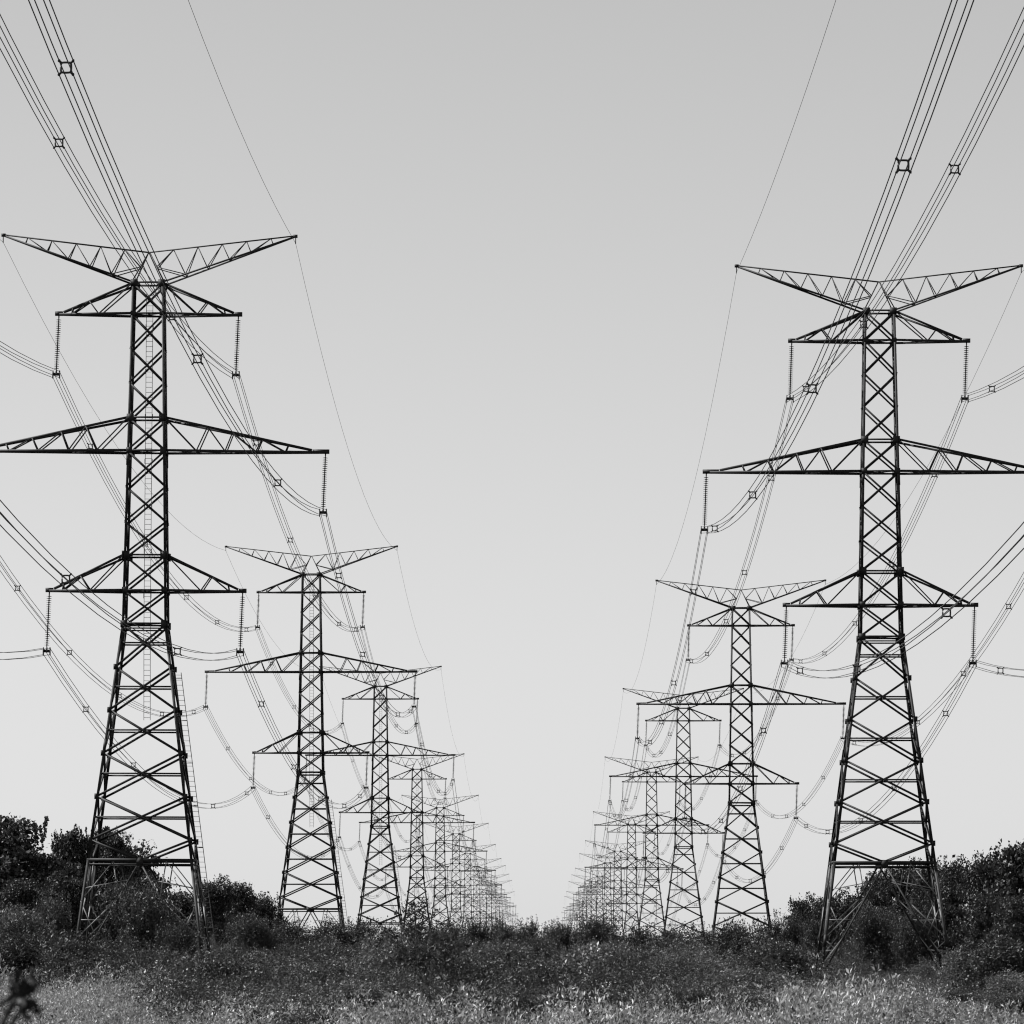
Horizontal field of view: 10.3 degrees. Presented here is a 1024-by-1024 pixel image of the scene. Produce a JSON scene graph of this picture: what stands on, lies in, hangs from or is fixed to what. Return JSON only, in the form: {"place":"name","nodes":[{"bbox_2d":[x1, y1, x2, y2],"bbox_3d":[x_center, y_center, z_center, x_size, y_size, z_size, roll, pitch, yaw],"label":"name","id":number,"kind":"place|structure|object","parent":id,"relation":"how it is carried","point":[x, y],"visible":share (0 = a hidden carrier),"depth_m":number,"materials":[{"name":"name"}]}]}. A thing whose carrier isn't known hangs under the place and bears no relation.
{"place":"outdoors","nodes":[
{"label":"outdoors","id":0,"kind":"place"},
{"bbox_2d":[0,0,1023,942],"label":"sky","id":1,"kind":"structure","parent":0,"point":[522,228],"materials":[{"name":"grey"}]},
{"bbox_3d":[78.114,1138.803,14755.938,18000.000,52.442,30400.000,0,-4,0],"label":"ground","id":2,"kind":"structure","parent":0,"visible":0},
{"bbox_2d":[0,963,47,1023],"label":"dry weed","id":3,"kind":"object","parent":2,"relation":"on","point":[24,988],"visible":1,"depth_m":11.96,"materials":[{"name":"plant"}]},
{"bbox_2d":[0,873,54,946],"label":"tree","id":4,"kind":"object","parent":2,"relation":"on","point":[21,892],"visible":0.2,"depth_m":423.45,"materials":[{"name":"black plant"}]},
{"bbox_2d":[0,899,57,960],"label":"shrub","id":5,"kind":"object","parent":2,"relation":"on","point":[22,919],"visible":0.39,"depth_m":333.35,"materials":[{"name":"black plant"}]},
{"bbox_2d":[0,813,88,946],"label":"leafy tree","id":6,"kind":"object","parent":2,"relation":"on","point":[18,851],"visible":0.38,"depth_m":437.72,"materials":[{"name":"black plant"}]},
{"bbox_2d":[27,886,71,950],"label":"shrub","id":7,"kind":"object","parent":2,"relation":"on","point":[56,907],"visible":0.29,"depth_m":388.84,"materials":[{"name":"black plant"}]},
{"bbox_2d":[36,870,110,954],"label":"tree","id":8,"kind":"object","parent":2,"relation":"on","point":[74,887],"visible":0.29,"depth_m":430.66,"materials":[{"name":"black plant"}]},
{"bbox_2d":[50,824,104,949],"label":"leafy tree","id":9,"kind":"object","parent":2,"relation":"on","point":[72,846],"visible":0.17,"depth_m":453.18,"materials":[{"name":"black plant"}]},
{"bbox_2d":[85,826,142,952],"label":"leafy tree","id":10,"kind":"object","parent":2,"relation":"on","point":[117,841],"visible":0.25,"depth_m":478.55,"materials":[{"name":"black plant"}]},
{"bbox_2d":[110,871,172,946],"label":"tree","id":11,"kind":"object","parent":2,"relation":"on","point":[144,882],"visible":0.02,"depth_m":498.85,"materials":[{"name":"black plant"}]},
{"bbox_2d":[96,871,194,955],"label":"shrub","id":12,"kind":"object","parent":2,"relation":"on","point":[143,914],"visible":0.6,"depth_m":370.41,"materials":[{"name":"black plant"}]},
{"bbox_2d":[130,839,180,944],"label":"leafy tree","id":13,"kind":"object","parent":2,"relation":"on","point":[136,849],"visible":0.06,"depth_m":509.03,"materials":[{"name":"black plant"}]},
{"bbox_2d":[0,233,328,955],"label":"lattice pylon","id":14,"kind":"object","parent":2,"relation":"on","point":[127,556],"visible":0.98,"depth_m":407.19,"materials":[{"name":"metal"}]},
{"bbox_2d":[0,648,467,931],"bbox_3d":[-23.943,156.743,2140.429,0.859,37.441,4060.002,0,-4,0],"label":"conductor bundle","id":15,"kind":"object","parent":14,"relation":"hanging from","point":[88,712],"visible":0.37,"depth_m":501.57,"materials":[{"name":"metal"}]},
{"bbox_2d":[0,556,472,919],"bbox_3d":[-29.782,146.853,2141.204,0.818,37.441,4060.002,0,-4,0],"label":"conductor bundle","id":16,"kind":"object","parent":14,"relation":"attached to","point":[67,654],"visible":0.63,"depth_m":587.61,"materials":[{"name":"metal"}]},
{"bbox_2d":[2,241,471,884],"bbox_3d":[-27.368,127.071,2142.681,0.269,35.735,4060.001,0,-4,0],"label":"ground wire","id":17,"kind":"object","parent":14,"relation":"attached to","point":[178,521],"visible":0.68,"depth_m":556.10,"materials":[{"name":"metal"}]},
{"bbox_2d":[0,500,486,926],"bbox_3d":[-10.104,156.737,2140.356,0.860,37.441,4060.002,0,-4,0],"label":"conductor bundle","id":18,"kind":"object","parent":14,"relation":"hanging from","point":[96,604],"visible":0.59,"depth_m":341.66,"materials":[{"name":"metal"}]},
{"bbox_2d":[0,341,491,925],"bbox_3d":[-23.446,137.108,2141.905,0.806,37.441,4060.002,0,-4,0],"label":"conductor bundle","id":19,"kind":"object","parent":14,"relation":"attached to","point":[170,573],"visible":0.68,"depth_m":514.87,"materials":[{"name":"metal"}]},
{"bbox_2d":[0,14,509,922],"bbox_3d":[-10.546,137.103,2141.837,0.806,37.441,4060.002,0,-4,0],"label":"conductor bundle","id":20,"kind":"object","parent":14,"relation":"hanging from","point":[186,340],"visible":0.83,"depth_m":323.97,"materials":[{"name":"metal"}]},
{"bbox_2d":[28,0,517,927],"bbox_3d":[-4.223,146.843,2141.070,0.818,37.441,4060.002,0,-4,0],"label":"conductor bundle","id":21,"kind":"object","parent":14,"relation":"hanging from","point":[60,72],"visible":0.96,"depth_m":242.03,"materials":[{"name":"metal"}]},
{"bbox_2d":[188,0,512,889],"bbox_3d":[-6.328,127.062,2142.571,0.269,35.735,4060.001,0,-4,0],"label":"ground wire","id":22,"kind":"object","parent":14,"relation":"attached to","point":[316,332],"visible":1,"depth_m":423.24,"materials":[{"name":"metal"}]},
{"bbox_2d":[154,916,205,961],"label":"shrub","id":23,"kind":"object","parent":2,"relation":"on","point":[180,934],"visible":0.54,"depth_m":358.88,"materials":[{"name":"black plant"}]},
{"bbox_2d":[162,888,201,938],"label":"tree","id":24,"kind":"object","parent":2,"relation":"on","point":[185,904],"visible":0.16,"depth_m":617.22,"materials":[{"name":"black plant"}]},
{"bbox_2d":[188,873,237,948],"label":"tree","id":25,"kind":"object","parent":2,"relation":"on","point":[220,903],"visible":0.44,"depth_m":608.08,"materials":[{"name":"black plant"}]},
{"bbox_2d":[194,973,272,993],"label":"shrub","id":26,"kind":"object","parent":2,"relation":"on","point":[240,980],"visible":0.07,"depth_m":179.25,"materials":[{"name":"grey plant"}]},
{"bbox_2d":[223,878,262,941],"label":"tree","id":27,"kind":"object","parent":2,"relation":"on","point":[243,899],"visible":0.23,"depth_m":638.00,"materials":[{"name":"black plant"}]},
{"bbox_2d":[221,911,289,957],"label":"shrub","id":28,"kind":"object","parent":2,"relation":"on","point":[253,935],"visible":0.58,"depth_m":478.54,"materials":[{"name":"black plant"}]},
{"bbox_2d":[246,891,288,932],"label":"tree","id":29,"kind":"object","parent":2,"relation":"on","point":[269,909],"visible":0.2,"depth_m":657.37,"materials":[{"name":"black plant"}]},
{"bbox_2d":[254,914,312,945],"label":"shrub","id":30,"kind":"object","parent":2,"relation":"on","point":[293,927],"visible":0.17,"depth_m":527.94,"materials":[{"name":"black plant"}]},
{"bbox_2d":[280,920,335,950],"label":"shrub","id":31,"kind":"object","parent":2,"relation":"on","point":[307,935],"visible":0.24,"depth_m":505.31,"materials":[{"name":"black plant"}]},
{"bbox_2d":[203,545,417,930],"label":"lattice pylon","id":32,"kind":"object","parent":2,"relation":"on","point":[301,672],"visible":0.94,"depth_m":696.18,"materials":[{"name":"metal"}]},
{"bbox_2d":[316,968,376,998],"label":"shrub","id":33,"kind":"object","parent":2,"relation":"on","point":[326,986],"visible":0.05,"depth_m":164.42,"materials":[{"name":"grey plant"}]},
{"bbox_2d":[320,914,378,950],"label":"shrub","id":34,"kind":"object","parent":2,"relation":"on","point":[340,934],"visible":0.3,"depth_m":511.63,"materials":[{"name":"black plant"}]},
{"bbox_2d":[335,914,392,950],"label":"shrub","id":35,"kind":"object","parent":2,"relation":"on","point":[366,927],"visible":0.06,"depth_m":519.01,"materials":[{"name":"black plant"}]},
{"bbox_2d":[304,666,455,942],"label":"lattice pylon","id":36,"kind":"object","parent":2,"relation":"on","point":[388,798],"visible":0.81,"depth_m":985.09,"materials":[{"name":"metal"}]},
{"bbox_2d":[368,917,409,949],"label":"shrub","id":37,"kind":"object","parent":2,"relation":"on","point":[379,942],"visible":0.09,"depth_m":475.98,"materials":[{"name":"black plant"}]},
{"bbox_2d":[358,753,474,926],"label":"lattice pylon","id":38,"kind":"object","parent":2,"relation":"on","point":[411,835],"visible":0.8,"depth_m":1273.94,"materials":[{"name":"metal"}]},
{"bbox_2d":[381,896,462,970],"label":"sapling","id":39,"kind":"object","parent":2,"relation":"on","point":[415,915],"visible":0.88,"depth_m":204.40,"materials":[{"name":"black plant"}]},
{"bbox_2d":[402,914,454,942],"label":"shrub","id":40,"kind":"object","parent":2,"relation":"on","point":[414,931],"visible":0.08,"depth_m":483.04,"materials":[{"name":"black plant"}]},
{"bbox_2d":[392,795,487,927],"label":"lattice pylon","id":41,"kind":"object","parent":2,"relation":"on","point":[436,851],"visible":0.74,"depth_m":1562.73,"materials":[{"name":"metal"}]},
{"bbox_2d":[402,926,500,1000],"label":"bush","id":42,"kind":"object","parent":2,"relation":"on","point":[441,941],"visible":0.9,"depth_m":127.56,"materials":[{"name":"black plant"}]},
{"bbox_2d":[416,823,495,931],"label":"lattice pylon","id":43,"kind":"object","parent":2,"relation":"on","point":[459,893],"visible":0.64,"depth_m":1851.97,"materials":[{"name":"metal"}]},
{"bbox_2d":[433,844,501,928],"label":"lattice pylon","id":44,"kind":"object","parent":2,"relation":"on","point":[470,859],"visible":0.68,"depth_m":2140.97,"materials":[{"name":"metal"}]},
{"bbox_2d":[459,913,493,949],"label":"shrub","id":45,"kind":"object","parent":2,"relation":"on","point":[482,934],"visible":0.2,"depth_m":487.06,"materials":[{"name":"black plant"}]},
{"bbox_2d":[446,858,506,928],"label":"lattice pylon","id":46,"kind":"object","parent":2,"relation":"on","point":[474,894],"visible":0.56,"depth_m":2429.89,"materials":[{"name":"metal"}]},
{"bbox_2d":[456,865,510,930],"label":"lattice pylon","id":47,"kind":"object","parent":2,"relation":"on","point":[481,918],"visible":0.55,"depth_m":2718.94,"materials":[{"name":"metal"}]},
{"bbox_2d":[468,914,506,946],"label":"shrub","id":48,"kind":"object","parent":2,"relation":"on","point":[496,925],"visible":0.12,"depth_m":504.35,"materials":[{"name":"black plant"}]},
{"bbox_2d":[470,874,513,928],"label":"lattice pylon","id":49,"kind":"object","parent":2,"relation":"on","point":[490,897],"visible":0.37,"depth_m":3009.01,"materials":[{"name":"metal"}]},
{"bbox_2d":[489,917,532,944],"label":"shrub","id":50,"kind":"object","parent":2,"relation":"on","point":[506,935],"visible":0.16,"depth_m":501.40,"materials":[{"name":"black plant"}]},
{"bbox_2d":[0,924,1022,1023],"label":"brush","id":51,"kind":"object","parent":2,"relation":"on","point":[844,960],"visible":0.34,"depth_m":184.69,"materials":[{"name":"plant"}]},
{"bbox_2d":[0,918,1023,1023],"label":"thicket","id":52,"kind":"object","parent":2,"relation":"on","point":[23,954],"visible":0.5,"depth_m":200.06,"materials":[{"name":"plant"}]},
{"bbox_2d":[0,950,1023,1023],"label":"weeds","id":53,"kind":"object","parent":2,"relation":"on","point":[76,1006],"visible":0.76,"depth_m":119.35,"materials":[{"name":"plant"}]},
{"bbox_2d":[488,983,554,1023],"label":"shrub","id":54,"kind":"object","parent":2,"relation":"on","point":[529,996],"visible":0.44,"depth_m":134.20,"materials":[{"name":"grey plant"}]},
{"bbox_2d":[508,914,540,946],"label":"shrub","id":55,"kind":"object","parent":2,"relation":"on","point":[533,928],"visible":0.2,"depth_m":463.53,"materials":[{"name":"black plant"}]},
{"bbox_2d":[519,951,578,978],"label":"shrub","id":56,"kind":"object","parent":2,"relation":"on","point":[554,960],"visible":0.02,"depth_m":229.03,"materials":[{"name":"black plant"}]},
{"bbox_2d":[543,918,589,953],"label":"shrub","id":57,"kind":"object","parent":2,"relation":"on","point":[560,934],"visible":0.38,"depth_m":472.42,"materials":[{"name":"black plant"}]},
{"bbox_2d":[564,881,612,929],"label":"lattice pylon","id":58,"kind":"object","parent":2,"relation":"on","point":[586,904],"visible":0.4,"depth_m":3019.44,"materials":[{"name":"metal"}]},
{"bbox_2d":[567,909,611,950],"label":"shrub","id":59,"kind":"object","parent":2,"relation":"on","point":[589,933],"visible":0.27,"depth_m":469.30,"materials":[{"name":"black plant"}]},
{"bbox_2d":[559,941,624,997],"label":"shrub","id":60,"kind":"object","parent":2,"relation":"on","point":[588,951],"visible":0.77,"depth_m":149.48,"materials":[{"name":"black plant"}]},
{"bbox_2d":[567,875,620,927],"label":"lattice pylon","id":61,"kind":"object","parent":2,"relation":"on","point":[592,895],"visible":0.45,"depth_m":2730.73,"materials":[{"name":"metal"}]},
{"bbox_2d":[569,868,629,926],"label":"lattice pylon","id":62,"kind":"object","parent":2,"relation":"on","point":[601,898],"visible":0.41,"depth_m":2441.49,"materials":[{"name":"metal"}]},
{"bbox_2d":[573,853,641,931],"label":"lattice pylon","id":63,"kind":"object","parent":2,"relation":"on","point":[605,886],"visible":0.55,"depth_m":2152.10,"materials":[{"name":"metal"}]},
{"bbox_2d":[591,911,627,945],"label":"shrub","id":64,"kind":"object","parent":2,"relation":"on","point":[614,926],"visible":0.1,"depth_m":526.25,"materials":[{"name":"black plant"}]},
{"bbox_2d":[577,840,657,938],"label":"lattice pylon","id":65,"kind":"object","parent":2,"relation":"on","point":[614,910],"visible":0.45,"depth_m":1862.83,"materials":[{"name":"metal"}]},
{"bbox_2d":[584,811,677,936],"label":"lattice pylon","id":66,"kind":"object","parent":2,"relation":"on","point":[635,867],"visible":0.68,"depth_m":1573.70,"materials":[{"name":"metal"}]},
{"bbox_2d":[603,920,673,952],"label":"shrub","id":67,"kind":"object","parent":2,"relation":"on","point":[634,935],"visible":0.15,"depth_m":483.25,"materials":[{"name":"black plant"}]},
{"bbox_2d":[593,756,708,936],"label":"lattice pylon","id":68,"kind":"object","parent":2,"relation":"on","point":[657,856],"visible":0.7,"depth_m":1285.00,"materials":[{"name":"metal"}]},
{"bbox_2d":[622,958,680,982],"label":"shrub","id":69,"kind":"object","parent":2,"relation":"on","point":[666,968],"visible":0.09,"depth_m":199.18,"materials":[{"name":"black plant"}]},
{"bbox_2d":[645,920,694,946],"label":"shrub","id":70,"kind":"object","parent":2,"relation":"on","point":[674,931],"visible":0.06,"depth_m":505.80,"materials":[{"name":"black plant"}]},
{"bbox_2d":[608,688,757,942],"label":"lattice pylon","id":71,"kind":"object","parent":2,"relation":"on","point":[676,776],"visible":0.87,"depth_m":995.90,"materials":[{"name":"metal"}]},
{"bbox_2d":[564,0,835,899],"bbox_3d":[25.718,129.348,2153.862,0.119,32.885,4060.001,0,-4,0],"label":"ground wire","id":72,"kind":"object","parent":71,"relation":"attached to","point":[724,338],"visible":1,"depth_m":425.13,"materials":[{"name":"metal"}]},
{"bbox_2d":[680,919,727,948],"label":"shrub","id":73,"kind":"object","parent":2,"relation":"on","point":[698,934],"visible":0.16,"depth_m":506.40,"materials":[{"name":"black plant"}]},
{"bbox_2d":[701,914,771,948],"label":"shrub","id":74,"kind":"object","parent":2,"relation":"on","point":[740,928],"visible":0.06,"depth_m":504.19,"materials":[{"name":"black plant"}]},
{"bbox_2d":[635,579,845,937],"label":"lattice pylon","id":75,"kind":"object","parent":2,"relation":"on","point":[750,685],"visible":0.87,"depth_m":707.03,"materials":[{"name":"metal"}]},
{"bbox_2d":[563,0,973,927],"bbox_3d":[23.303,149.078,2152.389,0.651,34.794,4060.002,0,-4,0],"label":"conductor bundle","id":76,"kind":"object","parent":75,"relation":"hanging from","point":[755,498],"visible":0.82,"depth_m":222.93,"materials":[{"name":"metal"}]},
{"bbox_2d":[568,7,1023,923],"bbox_3d":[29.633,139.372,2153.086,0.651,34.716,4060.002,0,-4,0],"label":"conductor bundle","id":77,"kind":"object","parent":75,"relation":"hanging from","point":[866,327],"visible":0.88,"depth_m":309.30,"materials":[{"name":"metal"}]},
{"bbox_2d":[604,522,1023,930],"bbox_3d":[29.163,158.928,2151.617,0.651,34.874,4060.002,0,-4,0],"label":"conductor bundle","id":78,"kind":"object","parent":75,"relation":"hanging from","point":[936,620],"visible":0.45,"depth_m":321.16,"materials":[{"name":"metal"}]},
{"bbox_2d":[612,572,1023,926],"bbox_3d":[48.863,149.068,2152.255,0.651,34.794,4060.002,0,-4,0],"label":"conductor bundle","id":79,"kind":"object","parent":75,"relation":"hanging from","point":[855,744],"visible":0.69,"depth_m":591.42,"materials":[{"name":"metal"}]},
{"bbox_2d":[719,947,787,981],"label":"shrub","id":80,"kind":"object","parent":2,"relation":"on","point":[770,962],"visible":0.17,"depth_m":238.97,"materials":[{"name":"black plant"}]},
{"bbox_2d":[750,913,789,946],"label":"shrub","id":81,"kind":"object","parent":2,"relation":"on","point":[775,928],"visible":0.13,"depth_m":525.81,"materials":[{"name":"black plant"}]},
{"bbox_2d":[770,905,808,949],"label":"shrub","id":82,"kind":"object","parent":2,"relation":"on","point":[793,930],"visible":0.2,"depth_m":537.80,"materials":[{"name":"black plant"}]},
{"bbox_2d":[784,891,817,944],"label":"tree","id":83,"kind":"object","parent":2,"relation":"on","point":[796,905],"visible":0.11,"depth_m":637.38,"materials":[{"name":"black plant"}]},
{"bbox_2d":[799,909,835,961],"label":"shrub","id":84,"kind":"object","parent":2,"relation":"on","point":[810,935],"visible":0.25,"depth_m":497.93,"materials":[{"name":"black plant"}]},
{"bbox_2d":[807,893,846,948],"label":"tree","id":85,"kind":"object","parent":2,"relation":"on","point":[816,913],"visible":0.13,"depth_m":597.28,"materials":[{"name":"black plant"}]},
{"bbox_2d":[826,887,863,955],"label":"tree","id":86,"kind":"object","parent":2,"relation":"on","point":[839,910],"visible":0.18,"depth_m":557.23,"materials":[{"name":"black plant"}]},
{"bbox_2d":[701,264,1023,972],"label":"lattice pylon","id":87,"kind":"object","parent":2,"relation":"on","point":[899,572],"visible":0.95,"depth_m":418.33,"materials":[{"name":"metal"}]},
{"bbox_2d":[590,366,1023,917],"bbox_3d":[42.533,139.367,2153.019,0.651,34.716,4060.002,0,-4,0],"label":"conductor bundle","id":88,"kind":"object","parent":87,"relation":"hanging from","point":[994,391],"visible":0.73,"depth_m":506.57,"materials":[{"name":"metal"}]},
{"bbox_2d":[608,270,1023,882],"bbox_3d":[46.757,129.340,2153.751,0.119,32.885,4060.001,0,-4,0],"label":"ground wire","id":89,"kind":"object","parent":87,"relation":"attached to","point":[890,524],"visible":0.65,"depth_m":541.06,"materials":[{"name":"metal"}]},
{"bbox_2d":[624,660,1023,943],"bbox_3d":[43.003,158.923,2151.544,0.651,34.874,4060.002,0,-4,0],"label":"conductor bundle","id":90,"kind":"object","parent":87,"relation":"hanging from","point":[999,667],"visible":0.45,"depth_m":510.34,"materials":[{"name":"metal"}]},
{"bbox_2d":[843,865,900,948],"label":"tree","id":91,"kind":"object","parent":2,"relation":"on","point":[874,901],"visible":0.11,"depth_m":537.89,"materials":[{"name":"black plant"}]},
{"bbox_2d":[844,898,903,976],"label":"shrub","id":92,"kind":"object","parent":2,"relation":"on","point":[871,930],"visible":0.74,"depth_m":453.05,"materials":[{"name":"black plant"}]},
{"bbox_2d":[872,856,924,955],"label":"tree","id":93,"kind":"object","parent":2,"relation":"on","point":[897,876],"visible":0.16,"depth_m":508.25,"materials":[{"name":"black plant"}]},
{"bbox_2d":[885,903,939,976],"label":"shrub","id":94,"kind":"object","parent":2,"relation":"on","point":[911,945],"visible":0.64,"depth_m":447.28,"materials":[{"name":"black plant"}]},
{"bbox_2d":[894,854,946,949],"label":"tree","id":95,"kind":"object","parent":2,"relation":"on","point":[922,902],"visible":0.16,"depth_m":478.00,"materials":[{"name":"black plant"}]},
{"bbox_2d":[921,854,975,966],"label":"tree","id":96,"kind":"object","parent":2,"relation":"on","point":[948,889],"visible":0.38,"depth_m":448.04,"materials":[{"name":"black plant"}]},
{"bbox_2d":[932,943,986,991],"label":"shrub","id":97,"kind":"object","parent":2,"relation":"on","point":[951,959],"visible":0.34,"depth_m":260.58,"materials":[{"name":"black plant"}]},
{"bbox_2d":[948,845,1005,930],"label":"tree","id":98,"kind":"object","parent":2,"relation":"on","point":[976,876],"visible":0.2,"depth_m":343.77,"materials":[{"name":"black plant"}]},
{"bbox_2d":[958,890,1008,981],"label":"tree","id":99,"kind":"object","parent":2,"relation":"on","point":[978,925],"visible":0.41,"depth_m":318.75,"materials":[{"name":"black plant"}]},
{"bbox_2d":[947,934,1023,991],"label":"shrub","id":100,"kind":"object","parent":2,"relation":"on","point":[1008,955],"visible":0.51,"depth_m":233.90,"materials":[{"name":"black plant"}]},
{"bbox_2d":[977,838,1023,931],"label":"leafy tree","id":101,"kind":"object","parent":2,"relation":"on","point":[1010,878],"visible":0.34,"depth_m":328.50,"materials":[{"name":"black plant"}]},
{"bbox_2d":[984,892,1023,970],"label":"tree","id":102,"kind":"object","parent":2,"relation":"on","point":[1013,914],"visible":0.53,"depth_m":298.57,"materials":[{"name":"black plant"}]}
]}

